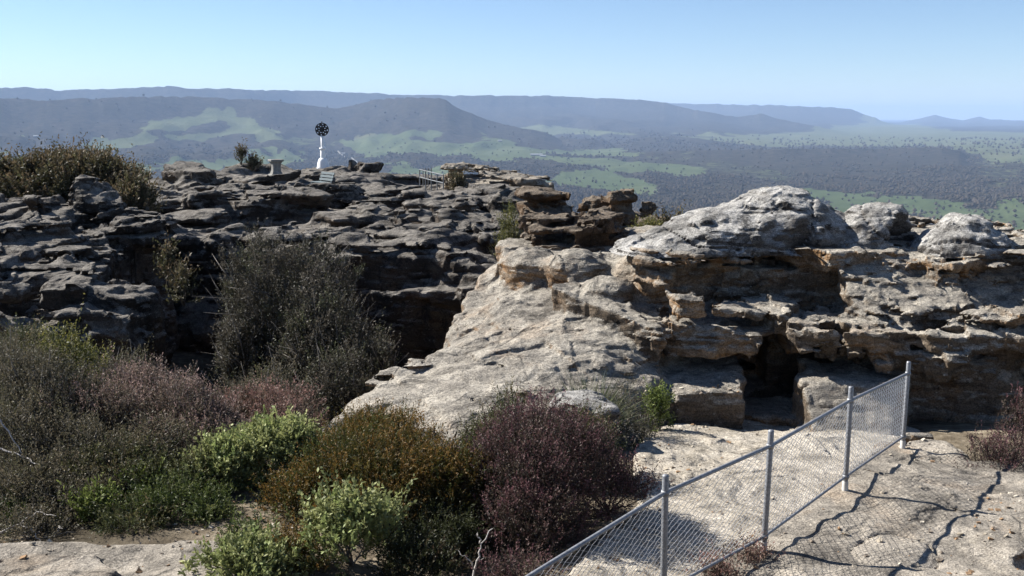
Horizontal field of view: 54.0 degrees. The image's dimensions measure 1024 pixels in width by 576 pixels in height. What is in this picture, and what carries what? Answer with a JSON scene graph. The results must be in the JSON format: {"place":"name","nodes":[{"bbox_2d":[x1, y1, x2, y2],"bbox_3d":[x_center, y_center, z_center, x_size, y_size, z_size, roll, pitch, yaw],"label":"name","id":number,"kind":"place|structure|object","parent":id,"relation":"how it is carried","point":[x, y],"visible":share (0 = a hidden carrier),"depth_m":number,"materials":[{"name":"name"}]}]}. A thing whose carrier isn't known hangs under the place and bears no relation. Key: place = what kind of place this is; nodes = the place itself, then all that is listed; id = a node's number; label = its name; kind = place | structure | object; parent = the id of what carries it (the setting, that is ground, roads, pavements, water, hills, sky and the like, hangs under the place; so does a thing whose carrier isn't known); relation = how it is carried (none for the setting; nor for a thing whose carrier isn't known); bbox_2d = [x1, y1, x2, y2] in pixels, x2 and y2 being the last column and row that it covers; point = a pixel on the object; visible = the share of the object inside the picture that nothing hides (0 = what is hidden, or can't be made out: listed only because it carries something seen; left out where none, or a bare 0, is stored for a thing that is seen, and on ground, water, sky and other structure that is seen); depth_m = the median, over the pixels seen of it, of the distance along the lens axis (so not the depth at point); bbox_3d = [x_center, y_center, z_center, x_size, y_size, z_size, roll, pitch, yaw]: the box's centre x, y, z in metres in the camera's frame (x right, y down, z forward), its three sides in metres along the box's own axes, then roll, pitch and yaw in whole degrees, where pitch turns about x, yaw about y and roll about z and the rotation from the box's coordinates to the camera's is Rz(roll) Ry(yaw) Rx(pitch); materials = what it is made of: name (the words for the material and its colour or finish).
{"place":"outdoors","nodes":[
{"label":"outdoors","id":0,"kind":"place"},
{"bbox_2d":[148,160,525,368],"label":"rock plateau","id":1,"kind":"structure","parent":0,"point":[428,259],"depth_m":34.99,"materials":[{"name":"stone"}]},
{"bbox_2d":[131,159,156,178],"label":"bush","id":2,"kind":"object","parent":1,"relation":"on","point":[143,172],"visible":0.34,"depth_m":65.53,"materials":[{"name":"green plant"}]},
{"bbox_2d":[233,137,248,164],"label":"tree","id":3,"kind":"object","parent":1,"relation":"on","point":[242,153],"visible":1,"depth_m":68.36,"materials":[{"name":"green plant"}]},
{"bbox_2d":[236,148,264,170],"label":"bush","id":4,"kind":"object","parent":1,"relation":"on","point":[252,162],"visible":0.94,"depth_m":68.31,"materials":[{"name":"green plant"}]},
{"bbox_2d":[268,159,285,182],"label":"stone pedestal","id":5,"kind":"object","parent":1,"relation":"on","point":[275,166],"visible":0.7,"depth_m":62.39,"materials":[{"name":"concrete"}]},
{"bbox_2d":[315,122,328,168],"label":"trig pillar","id":6,"kind":"structure","parent":1,"relation":"on","point":[322,162],"depth_m":77.11,"materials":[{"name":"white paint"}]},
{"bbox_2d":[310,172,334,182],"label":"park bench","id":7,"kind":"object","parent":1,"relation":"on","point":[327,176],"visible":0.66,"depth_m":52.96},
{"bbox_2d":[423,168,431,185],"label":"metal railing","id":8,"kind":"object","parent":1,"relation":"on","point":[428,176],"visible":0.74,"depth_m":62.71,"materials":[{"name":"grey metal"}]},
{"bbox_2d":[419,169,443,189],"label":"metal railing","id":9,"kind":"object","parent":1,"relation":"on","point":[436,181],"visible":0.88,"depth_m":58.13,"materials":[{"name":"grey metal"}]},
{"bbox_2d":[443,166,472,189],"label":"bush","id":10,"kind":"object","parent":1,"relation":"on","point":[456,179],"visible":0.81,"depth_m":55.14,"materials":[{"name":"green plant"}]},
{"bbox_2d":[440,161,553,190],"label":"rock block","id":11,"kind":"object","parent":1,"relation":"on","point":[487,174],"visible":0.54,"depth_m":57.08,"materials":[{"name":"stone"}]},
{"bbox_2d":[0,86,1023,229],"bbox_3d":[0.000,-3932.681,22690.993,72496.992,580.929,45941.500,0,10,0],"label":"valley floor","id":12,"kind":"structure","parent":0,"point":[196,116],"depth_m":6560.79,"materials":[{"name":"green plant"}]},
{"bbox_2d":[0,94,1023,229],"bbox_3d":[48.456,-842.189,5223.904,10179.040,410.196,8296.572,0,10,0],"label":"valley woodland","id":13,"kind":"object","parent":12,"relation":"on","point":[990,197],"visible":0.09,"depth_m":3776.83,"materials":[{"name":"green plant"}]},
{"bbox_2d":[0,348,1023,575],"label":"ground","id":14,"kind":"structure","parent":0,"point":[954,434],"depth_m":11.18,"materials":[{"name":"soil"}]},
{"bbox_2d":[0,478,55,532],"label":"bush","id":15,"kind":"object","parent":14,"relation":"on","point":[7,503],"visible":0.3,"depth_m":11.43,"materials":[{"name":"green plant"}]},
{"bbox_2d":[0,453,56,515],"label":"heath bush","id":16,"kind":"object","parent":14,"relation":"on","point":[6,483],"visible":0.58,"depth_m":11.52,"materials":[{"name":"green plant"}]},
{"bbox_2d":[1,511,62,540],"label":"dead branch","id":17,"kind":"object","parent":14,"relation":"on","point":[31,529],"visible":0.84,"depth_m":10.96,"materials":[{"name":"grey wood"}]},
{"bbox_2d":[0,310,66,386],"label":"heath bush","id":18,"kind":"object","parent":14,"relation":"on","point":[29,336],"visible":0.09,"depth_m":15.67,"materials":[{"name":"green plant"}]},
{"bbox_2d":[0,381,92,470],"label":"heath bush","id":19,"kind":"object","parent":14,"relation":"on","point":[18,418],"visible":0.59,"depth_m":12.58,"materials":[{"name":"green plant"}]},
{"bbox_2d":[0,320,92,430],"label":"heath bush","id":20,"kind":"object","parent":14,"relation":"on","point":[3,356],"visible":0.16,"depth_m":13.86,"materials":[{"name":"green plant"}]},
{"bbox_2d":[0,487,94,542],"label":"bush","id":21,"kind":"object","parent":14,"relation":"on","point":[28,524],"visible":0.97,"depth_m":10.96,"materials":[{"name":"green plant"}]},
{"bbox_2d":[0,422,107,511],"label":"heath bush","id":22,"kind":"object","parent":14,"relation":"on","point":[33,471],"visible":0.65,"depth_m":11.84,"materials":[{"name":"green plant"}]},
{"bbox_2d":[0,419,40,465],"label":"dead branch","id":23,"kind":"object","parent":22,"relation":"attached to","point":[14,442],"visible":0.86,"depth_m":11.99,"materials":[{"name":"grey wood"}]},
{"bbox_2d":[12,461,102,532],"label":"bush","id":24,"kind":"object","parent":14,"relation":"on","point":[39,501],"visible":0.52,"depth_m":11.35,"materials":[{"name":"green plant"}]},
{"bbox_2d":[0,332,127,454],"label":"heath bush","id":25,"kind":"object","parent":14,"relation":"on","point":[54,377],"visible":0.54,"depth_m":13.31,"materials":[{"name":"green plant"}]},
{"bbox_2d":[15,293,129,436],"bbox_3d":[-6.251,1.317,14.374,1.703,2.463,1.467,2,10,13],"label":"heath bush","id":26,"kind":"object","parent":14,"relation":"on","point":[81,354],"visible":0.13,"depth_m":14.31,"materials":[{"name":"green plant"}]},
{"bbox_2d":[0,396,145,494],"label":"heath bush","id":27,"kind":"object","parent":14,"relation":"on","point":[90,430],"visible":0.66,"depth_m":12.35,"materials":[{"name":"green plant"}]},
{"bbox_2d":[51,472,126,523],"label":"bush","id":28,"kind":"object","parent":14,"relation":"on","point":[98,499],"visible":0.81,"depth_m":11.29,"materials":[{"name":"green plant"}]},
{"bbox_2d":[28,449,151,530],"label":"heath bush","id":29,"kind":"object","parent":14,"relation":"on","point":[80,484],"visible":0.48,"depth_m":11.51,"materials":[{"name":"green plant"}]},
{"bbox_2d":[0,175,181,448],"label":"rock cliff","id":30,"kind":"structure","parent":14,"relation":"on","point":[92,238],"depth_m":24.87,"materials":[{"name":"stone"}]},
{"bbox_2d":[0,143,23,197],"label":"cliff bush","id":31,"kind":"object","parent":30,"relation":"on","point":[9,156],"visible":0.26,"depth_m":35.03,"materials":[{"name":"green plant"}]},
{"bbox_2d":[0,131,127,201],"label":"cliff bush","id":32,"kind":"object","parent":30,"relation":"on","point":[46,172],"visible":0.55,"depth_m":34.56,"materials":[{"name":"green plant"}]},
{"bbox_2d":[65,135,158,189],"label":"cliff bush","id":33,"kind":"object","parent":30,"relation":"on","point":[105,164],"visible":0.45,"depth_m":34.76,"materials":[{"name":"green plant"}]},
{"bbox_2d":[88,156,175,214],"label":"cliff bush","id":34,"kind":"object","parent":30,"relation":"on","point":[138,192],"visible":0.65,"depth_m":32.75,"materials":[{"name":"green plant"}]},
{"bbox_2d":[152,228,185,287],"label":"gully shrub","id":35,"kind":"object","parent":30,"relation":"on","point":[167,257],"visible":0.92,"depth_m":27.23,"materials":[{"name":"green plant"}]},
{"bbox_2d":[162,252,205,305],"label":"gully shrub","id":36,"kind":"object","parent":30,"relation":"on","point":[181,279],"visible":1,"depth_m":26.30,"materials":[{"name":"green plant"}]},
{"bbox_2d":[19,363,168,449],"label":"heath bush","id":37,"kind":"object","parent":14,"relation":"on","point":[112,408],"visible":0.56,"depth_m":13.21,"materials":[{"name":"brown plant"}]},
{"bbox_2d":[43,424,188,502],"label":"heath bush","id":38,"kind":"object","parent":14,"relation":"on","point":[150,458],"visible":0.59,"depth_m":12.01,"materials":[{"name":"green plant"}]},
{"bbox_2d":[0,540,235,575],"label":"flat rock","id":39,"kind":"object","parent":14,"relation":"on","point":[101,560],"visible":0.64,"depth_m":10.05,"materials":[{"name":"stone"}]},
{"bbox_2d":[71,329,180,433],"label":"heath bush","id":40,"kind":"object","parent":14,"relation":"on","point":[124,360],"visible":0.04,"depth_m":15.80,"materials":[{"name":"brown plant"}]},
{"bbox_2d":[79,479,182,541],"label":"bush","id":41,"kind":"object","parent":14,"relation":"on","point":[119,517],"visible":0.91,"depth_m":10.91,"materials":[{"name":"green plant"}]},
{"bbox_2d":[69,346,205,444],"bbox_3d":[-5.266,1.599,14.110,1.842,1.614,1.781,0,10,0],"label":"heath bush","id":42,"kind":"object","parent":14,"relation":"on","point":[133,377],"visible":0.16,"depth_m":14.02,"materials":[{"name":"brown plant"}]},
{"bbox_2d":[114,454,181,503],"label":"bush","id":43,"kind":"object","parent":14,"relation":"on","point":[142,471],"visible":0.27,"depth_m":11.86,"materials":[{"name":"green plant"}]},
{"bbox_2d":[92,390,234,478],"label":"heath bush","id":44,"kind":"object","parent":14,"relation":"on","point":[146,431],"visible":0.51,"depth_m":12.67,"materials":[{"name":"brown plant"}]},
{"bbox_2d":[110,454,251,526],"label":"bush","id":45,"kind":"object","parent":14,"relation":"on","point":[179,491],"visible":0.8,"depth_m":11.38,"materials":[{"name":"green plant"}]},
{"bbox_2d":[145,428,223,500],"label":"heath bush","id":46,"kind":"object","parent":14,"relation":"on","point":[191,461],"visible":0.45,"depth_m":11.92,"materials":[{"name":"green plant"}]},
{"bbox_2d":[132,361,249,451],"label":"heath bush","id":47,"kind":"object","parent":14,"relation":"on","point":[173,396],"visible":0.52,"depth_m":13.42,"materials":[{"name":"brown plant"}]},
{"bbox_2d":[129,385,262,464],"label":"heath bush","id":48,"kind":"object","parent":14,"relation":"on","point":[227,419],"visible":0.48,"depth_m":13.09,"materials":[{"name":"brown plant"}]},
{"bbox_2d":[168,478,244,528],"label":"bush","id":49,"kind":"object","parent":14,"relation":"on","point":[206,515],"visible":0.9,"depth_m":11.04,"materials":[{"name":"green plant"}]},
{"bbox_2d":[178,424,276,496],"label":"lime bush","id":50,"kind":"object","parent":14,"relation":"on","point":[223,453],"visible":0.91,"depth_m":11.96,"materials":[{"name":"green plant"}]},
{"bbox_2d":[199,501,288,550],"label":"orange bush","id":51,"kind":"object","parent":14,"relation":"on","point":[235,527],"visible":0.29,"depth_m":10.37,"materials":[{"name":"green plant"}]},
{"bbox_2d":[201,303,287,396],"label":"gully shrub","id":52,"kind":"object","parent":14,"relation":"on","point":[239,350],"visible":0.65,"depth_m":21.26,"materials":[{"name":"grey plant"}]},
{"bbox_2d":[176,508,315,575],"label":"lime bush","id":53,"kind":"object","parent":14,"relation":"on","point":[253,554],"visible":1,"depth_m":9.56,"materials":[{"name":"green plant"}]},
{"bbox_2d":[208,342,324,411],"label":"heath bush","id":54,"kind":"object","parent":14,"relation":"on","point":[267,372],"visible":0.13,"depth_m":15.69,"materials":[{"name":"brown plant"}]},
{"bbox_2d":[210,404,328,482],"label":"lime bush","id":55,"kind":"object","parent":14,"relation":"on","point":[283,435],"visible":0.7,"depth_m":12.19,"materials":[{"name":"green plant"}]},
{"bbox_2d":[209,366,332,434],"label":"heath bush","id":56,"kind":"object","parent":14,"relation":"on","point":[255,397],"visible":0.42,"depth_m":14.28,"materials":[{"name":"brown plant"}]},
{"bbox_2d":[242,385,324,431],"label":"heath bush","id":57,"kind":"object","parent":14,"relation":"on","point":[281,412],"visible":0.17,"depth_m":13.82,"materials":[{"name":"brown plant"}]},
{"bbox_2d":[196,217,375,393],"bbox_3d":[-5.085,0.777,22.555,4.145,4.926,4.024,0,10,0],"label":"gully shrub","id":58,"kind":"object","parent":14,"relation":"on","point":[263,294],"visible":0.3,"depth_m":21.86,"materials":[{"name":"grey plant"}]},
{"bbox_2d":[245,442,366,526],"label":"orange bush","id":59,"kind":"object","parent":14,"relation":"on","point":[281,491],"visible":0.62,"depth_m":11.29,"materials":[{"name":"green plant"}]},
{"bbox_2d":[267,507,352,575],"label":"orange bush","id":60,"kind":"object","parent":14,"relation":"on","point":[291,537],"visible":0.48,"depth_m":9.84,"materials":[{"name":"green plant"}]},
{"bbox_2d":[255,293,393,419],"bbox_3d":[-4.001,1.625,21.688,3.116,3.386,3.240,0,10,0],"label":"gully shrub","id":61,"kind":"object","parent":14,"relation":"on","point":[281,324],"visible":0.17,"depth_m":20.96,"materials":[{"name":"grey plant"}]},
{"bbox_2d":[271,257,402,401],"bbox_3d":[-3.403,1.544,21.077,3.380,4.567,2.994,0,10,0],"label":"gully shrub","id":62,"kind":"object","parent":14,"relation":"on","point":[308,309],"visible":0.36,"depth_m":20.41,"materials":[{"name":"green plant"}]},
{"bbox_2d":[292,317,388,430],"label":"gully shrub","id":63,"kind":"object","parent":14,"relation":"on","point":[323,375],"visible":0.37,"depth_m":18.44,"materials":[{"name":"green plant"}]},
{"bbox_2d":[284,466,417,575],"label":"lime bush","id":64,"kind":"object","parent":14,"relation":"on","point":[355,506],"visible":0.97,"depth_m":9.93,"materials":[{"name":"green plant"}]},
{"bbox_2d":[326,317,405,395],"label":"gully shrub","id":65,"kind":"object","parent":14,"relation":"on","point":[376,353],"visible":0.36,"depth_m":19.57,"materials":[{"name":"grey plant"}]},
{"bbox_2d":[276,409,459,532],"bbox_3d":[-1.658,2.089,11.649,2.386,1.257,2.470,0,10,0],"label":"orange bush","id":66,"kind":"object","parent":14,"relation":"on","point":[353,459],"visible":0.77,"depth_m":11.45,"materials":[{"name":"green plant"}]},
{"bbox_2d":[312,392,458,482],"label":"orange bush","id":67,"kind":"object","parent":14,"relation":"on","point":[372,417],"visible":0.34,"depth_m":12.66,"materials":[{"name":"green plant"}]},
{"bbox_2d":[366,511,476,575],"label":"bush","id":68,"kind":"object","parent":14,"relation":"on","point":[403,556],"visible":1,"depth_m":9.87,"materials":[{"name":"green plant"}]},
{"bbox_2d":[357,481,511,574],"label":"heath bush","id":69,"kind":"object","parent":14,"relation":"on","point":[459,527],"visible":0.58,"depth_m":10.79,"materials":[{"name":"green plant"}]},
{"bbox_2d":[420,426,473,505],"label":"heath bush","id":70,"kind":"object","parent":14,"relation":"on","point":[442,441],"visible":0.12,"depth_m":11.80,"materials":[{"name":"green plant"}]},
{"bbox_2d":[390,420,509,522],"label":"orange bush","id":71,"kind":"object","parent":14,"relation":"on","point":[457,455],"visible":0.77,"depth_m":11.36,"materials":[{"name":"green plant"}]},
{"bbox_2d":[459,528,492,575],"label":"dead branch","id":72,"kind":"object","parent":14,"relation":"on","point":[477,560],"visible":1,"depth_m":9.47,"materials":[{"name":"grey wood"}]},
{"bbox_2d":[455,400,522,467],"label":"bush","id":73,"kind":"object","parent":14,"relation":"on","point":[471,430],"visible":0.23,"depth_m":13.01,"materials":[{"name":"green plant"}]},
{"bbox_2d":[472,198,522,255],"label":"bush","id":74,"kind":"object","parent":14,"relation":"on","point":[510,232],"visible":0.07,"depth_m":33.09,"materials":[{"name":"green plant"}]},
{"bbox_2d":[481,366,536,464],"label":"bush","id":75,"kind":"object","parent":14,"relation":"on","point":[510,397],"visible":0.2,"depth_m":13.89,"materials":[{"name":"green plant"}]},
{"bbox_2d":[453,531,570,575],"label":"purple bush","id":76,"kind":"object","parent":14,"relation":"on","point":[503,569],"visible":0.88,"depth_m":9.52,"materials":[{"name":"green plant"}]},
{"bbox_2d":[464,436,603,558],"bbox_3d":[0.193,2.358,11.050,1.644,1.304,1.528,-6,11,-31],"label":"purple bush","id":77,"kind":"object","parent":14,"relation":"on","point":[518,509],"visible":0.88,"depth_m":10.90,"materials":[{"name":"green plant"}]},
{"bbox_2d":[443,381,632,534],"bbox_3d":[0.266,2.008,11.704,2.254,1.885,1.999,0,10,0],"label":"purple bush","id":78,"kind":"object","parent":14,"relation":"on","point":[536,428],"visible":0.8,"depth_m":11.43,"materials":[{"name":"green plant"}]},
{"bbox_2d":[518,395,643,485],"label":"bush","id":79,"kind":"object","parent":14,"relation":"on","point":[594,415],"visible":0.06,"depth_m":13.26,"materials":[{"name":"purple plant"}]},
{"bbox_2d":[514,186,668,251],"bbox_3d":[4.229,0.071,28.256,8.762,6.282,14.056,0,10,0],"label":"rock stack","id":80,"kind":"object","parent":14,"relation":"on","point":[549,218],"visible":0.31,"depth_m":24.25,"materials":[{"name":"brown stone"}]},
{"bbox_2d":[625,210,663,227],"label":"bush","id":81,"kind":"object","parent":80,"relation":"on","point":[649,221],"visible":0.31,"depth_m":28.44,"materials":[{"name":"green plant"}]},
{"bbox_2d":[645,199,692,225],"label":"bush","id":82,"kind":"object","parent":80,"relation":"on","point":[667,218],"visible":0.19,"depth_m":29.74,"materials":[{"name":"green plant"}]},
{"bbox_2d":[535,369,674,438],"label":"grass tussock","id":83,"kind":"object","parent":14,"relation":"on","point":[606,392],"depth_m":15.78,"materials":[{"name":"green plant"}]},
{"bbox_2d":[562,434,674,526],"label":"purple bush","id":84,"kind":"object","parent":14,"relation":"on","point":[620,481],"visible":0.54,"depth_m":11.78,"materials":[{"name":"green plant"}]},
{"bbox_2d":[606,372,651,438],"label":"bush","id":85,"kind":"object","parent":14,"relation":"on","point":[631,414],"visible":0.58,"depth_m":15.80,"materials":[{"name":"green plant"}]},
{"bbox_2d":[617,399,668,445],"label":"bush","id":86,"kind":"object","parent":14,"relation":"on","point":[639,427],"visible":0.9,"depth_m":15.48,"materials":[{"name":"green plant"}]},
{"bbox_2d":[637,376,676,431],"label":"bush","id":87,"kind":"object","parent":14,"relation":"on","point":[658,400],"visible":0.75,"depth_m":16.14,"materials":[{"name":"green plant"}]},
{"bbox_2d":[322,215,1023,453],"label":"sandstone outcrop","id":88,"kind":"object","parent":14,"relation":"on","point":[827,326],"visible":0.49,"depth_m":18.07,"materials":[{"name":"grey stone"}]},
{"bbox_2d":[407,358,424,362],"bbox_3d":[-1.678,1.360,18.046,0.422,0.203,0.283,0,10,0],"label":"boulder","id":89,"kind":"object","parent":88,"relation":"on","point":[410,360],"visible":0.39,"depth_m":17.98,"materials":[{"name":"stone"}]},
{"bbox_2d":[549,388,620,433],"bbox_3d":[1.080,1.900,15.148,1.108,0.661,1.060,0,10,0],"label":"boulder","id":90,"kind":"object","parent":88,"relation":"on","point":[576,396],"visible":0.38,"depth_m":14.94,"materials":[{"name":"stone"}]},
{"bbox_2d":[609,185,846,258],"bbox_3d":[4.552,-1.405,20.149,5.359,1.260,2.693,-3,10,-15],"label":"rock dome","id":91,"kind":"object","parent":88,"relation":"on","point":[781,220],"visible":0.94,"depth_m":19.45,"materials":[{"name":"stone"}]},
{"bbox_2d":[844,202,918,248],"bbox_3d":[7.305,-1.236,20.121,2.225,0.934,1.854,0,10,0],"label":"rock dome","id":92,"kind":"object","parent":88,"relation":"on","point":[877,225],"visible":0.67,"depth_m":19.72,"materials":[{"name":"stone"}]},
{"bbox_2d":[909,212,1017,258],"bbox_3d":[8.800,-1.074,19.576,1.976,0.800,1.938,0,10,0],"label":"rock dome","id":93,"kind":"object","parent":88,"relation":"on","point":[952,235],"visible":0.95,"depth_m":19.07,"materials":[{"name":"stone"}]},
{"bbox_2d":[687,439,1023,575],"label":"rock ledge","id":94,"kind":"object","parent":14,"relation":"on","point":[857,505],"visible":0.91,"depth_m":11.21,"materials":[{"name":"stone"}]},
{"bbox_2d":[682,533,747,575],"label":"weed","id":95,"kind":"object","parent":94,"relation":"on","point":[722,567],"visible":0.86,"depth_m":10.03,"materials":[{"name":"brown plant"}]},
{"bbox_2d":[525,361,910,575],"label":"chain link fence","id":96,"kind":"object","parent":94,"relation":"on","point":[665,493],"visible":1,"depth_m":10.37,"materials":[{"name":"metal"}]},
{"bbox_2d":[900,432,933,442],"bbox_3d":[6.043,2.229,14.943,0.533,0.170,0.239,-1,10,-8],"label":"boulder","id":97,"kind":"object","parent":94,"relation":"on","point":[911,436],"visible":0.75,"depth_m":14.86,"materials":[{"name":"stone"}]},
{"bbox_2d":[954,416,1023,471],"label":"heath bush","id":98,"kind":"object","parent":14,"relation":"on","point":[991,446],"visible":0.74,"depth_m":13.62,"materials":[{"name":"brown plant"}]},
{"bbox_2d":[986,381,1023,455],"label":"heath bush","id":99,"kind":"object","parent":14,"relation":"on","point":[1017,419],"visible":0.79,"depth_m":14.86,"materials":[{"name":"brown plant"}]},
{"bbox_2d":[0,330,1023,575],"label":"gravel","id":100,"kind":"structure","parent":0,"point":[878,540],"depth_m":11.02,"materials":[{"name":"grey gravel"}]},
{"bbox_2d":[0,0,1023,119],"label":"sky","id":101,"kind":"structure","parent":0,"point":[879,59],"materials":[{"name":"blue"}]},
{"bbox_2d":[569,419,919,575],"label":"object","id":102,"kind":"structure","parent":0,"point":[743,443],"depth_m":13.52,"materials":[{"name":"beige stone"}]},
{"bbox_2d":[711,527,785,567],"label":"weed","id":103,"kind":"object","parent":102,"relation":"on","point":[752,552],"visible":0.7,"depth_m":10.30,"materials":[{"name":"brown plant"}]}
]}

